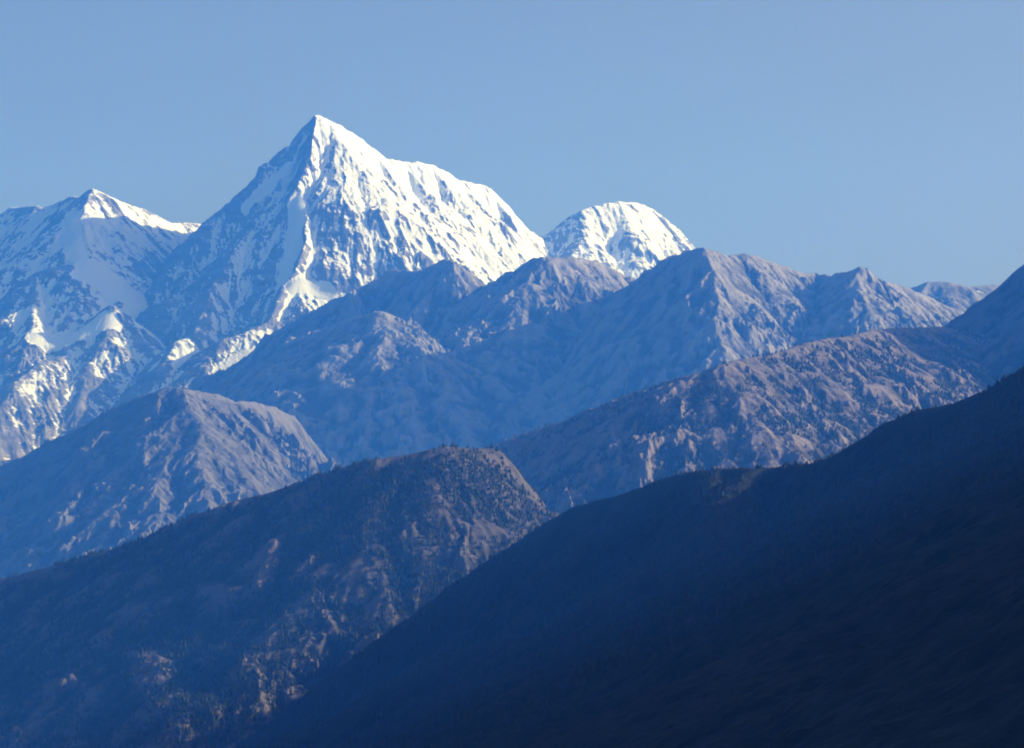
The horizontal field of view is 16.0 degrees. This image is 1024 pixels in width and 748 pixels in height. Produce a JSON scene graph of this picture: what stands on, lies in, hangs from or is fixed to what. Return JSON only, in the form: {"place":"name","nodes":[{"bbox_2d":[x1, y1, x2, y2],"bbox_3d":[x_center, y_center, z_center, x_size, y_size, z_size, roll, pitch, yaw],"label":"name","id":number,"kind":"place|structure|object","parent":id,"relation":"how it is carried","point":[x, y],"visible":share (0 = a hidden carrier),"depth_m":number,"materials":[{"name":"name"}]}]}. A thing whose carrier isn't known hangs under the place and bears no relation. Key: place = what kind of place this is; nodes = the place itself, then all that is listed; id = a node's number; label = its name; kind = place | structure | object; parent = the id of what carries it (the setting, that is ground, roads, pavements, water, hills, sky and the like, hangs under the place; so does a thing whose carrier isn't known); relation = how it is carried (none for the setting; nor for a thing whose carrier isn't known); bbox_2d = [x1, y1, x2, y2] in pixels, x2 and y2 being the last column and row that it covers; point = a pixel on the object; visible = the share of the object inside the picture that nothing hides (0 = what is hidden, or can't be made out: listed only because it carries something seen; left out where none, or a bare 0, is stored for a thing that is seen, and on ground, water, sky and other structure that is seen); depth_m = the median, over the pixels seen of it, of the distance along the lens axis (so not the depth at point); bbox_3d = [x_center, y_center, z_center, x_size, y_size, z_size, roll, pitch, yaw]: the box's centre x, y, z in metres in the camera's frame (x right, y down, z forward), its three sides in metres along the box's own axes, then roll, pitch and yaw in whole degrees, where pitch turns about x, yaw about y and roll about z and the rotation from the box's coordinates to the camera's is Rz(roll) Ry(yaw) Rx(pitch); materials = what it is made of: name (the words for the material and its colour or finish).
{"place":"outdoors","nodes":[
{"label":"outdoors","id":0,"kind":"place"},
{"bbox_2d":[0,189,284,465],"bbox_3d":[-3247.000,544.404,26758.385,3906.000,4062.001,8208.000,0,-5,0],"label":"snow mountain","id":1,"kind":"structure","parent":0,"point":[80,346],"depth_m":25673.80,"materials":[{"name":"white snow"}]},
{"bbox_2d":[0,386,345,578],"bbox_3d":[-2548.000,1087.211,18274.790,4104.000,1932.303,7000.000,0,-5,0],"label":"rocky mountain","id":2,"kind":"structure","parent":0,"point":[133,469],"depth_m":16955.43,"materials":[{"name":"brown rock"}]},
{"bbox_2d":[0,447,559,747],"bbox_3d":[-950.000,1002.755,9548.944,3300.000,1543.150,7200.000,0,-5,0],"label":"forested hill","id":3,"kind":"structure","parent":0,"point":[358,574],"depth_m":8459.67,"materials":[{"name":"plant"}]},
{"bbox_2d":[0,442,554,747],"bbox_3d":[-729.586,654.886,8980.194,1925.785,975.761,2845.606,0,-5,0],"label":"forest","id":4,"kind":"object","parent":3,"relation":"on","point":[200,694],"visible":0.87,"depth_m":8487.90,"materials":[{"name":"green plant"}]},
{"bbox_2d":[135,115,552,351],"bbox_3d":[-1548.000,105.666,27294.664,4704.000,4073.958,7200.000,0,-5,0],"label":"snow mountain","id":5,"kind":"structure","parent":0,"point":[318,212],"depth_m":26423.64,"materials":[{"name":"white snow"}]},
{"bbox_2d":[188,257,634,466],"bbox_3d":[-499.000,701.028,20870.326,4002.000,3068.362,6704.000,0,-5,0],"label":"rocky mountain","id":6,"kind":"structure","parent":0,"point":[389,363],"depth_m":20682.82,"materials":[{"name":"grey stone"}]},
{"bbox_2d":[0,0,1023,287],"label":"sky","id":7,"kind":"structure","parent":0,"point":[828,137],"materials":[{"name":"blue"}]},
{"bbox_2d":[539,201,694,279],"bbox_3d":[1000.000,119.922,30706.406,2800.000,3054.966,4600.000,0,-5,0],"label":"snow mountain","id":8,"kind":"structure","parent":0,"point":[635,240],"depth_m":29775.07,"materials":[{"name":"white snow"}]},
{"bbox_2d":[233,368,1023,747],"bbox_3d":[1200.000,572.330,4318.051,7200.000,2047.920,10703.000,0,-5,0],"label":"forested hill","id":9,"kind":"structure","parent":0,"point":[913,636],"depth_m":3033.81,"materials":[{"name":"plant"}]},
{"bbox_2d":[238,365,1023,747],"bbox_3d":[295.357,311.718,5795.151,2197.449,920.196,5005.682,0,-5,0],"label":"forest","id":10,"kind":"object","parent":9,"relation":"on","point":[772,555],"visible":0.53,"depth_m":4998.01,"materials":[{"name":"green plant"}]},
{"bbox_2d":[511,247,963,428],"bbox_3d":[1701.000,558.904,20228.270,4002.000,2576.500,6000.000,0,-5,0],"label":"rocky mountain","id":11,"kind":"structure","parent":0,"point":[688,312],"depth_m":19994.17,"materials":[{"name":"grey stone"}]},
{"bbox_2d":[485,327,992,513],"bbox_3d":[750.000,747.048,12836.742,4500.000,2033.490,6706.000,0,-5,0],"label":"forested hill","id":12,"kind":"structure","parent":0,"point":[776,452],"depth_m":12215.79,"materials":[{"name":"brown stone"}]},
{"bbox_2d":[484,325,994,511],"bbox_3d":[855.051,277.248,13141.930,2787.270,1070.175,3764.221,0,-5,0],"label":"forest","id":13,"kind":"object","parent":12,"relation":"on","point":[891,411],"visible":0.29,"depth_m":12300.75,"materials":[{"name":"green plant"}]},
{"bbox_2d":[910,281,999,311],"bbox_3d":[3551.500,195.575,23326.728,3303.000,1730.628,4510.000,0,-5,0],"label":"rocky mountain","id":14,"kind":"structure","parent":0,"point":[962,298],"depth_m":23087.09,"materials":[{"name":"grey stone"}]},
{"bbox_2d":[943,264,1023,384],"bbox_3d":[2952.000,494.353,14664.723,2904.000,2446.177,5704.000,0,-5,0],"label":"rocky mountain","id":15,"kind":"structure","parent":0,"point":[997,313],"depth_m":14086.30,"materials":[{"name":"stone"}]}
]}

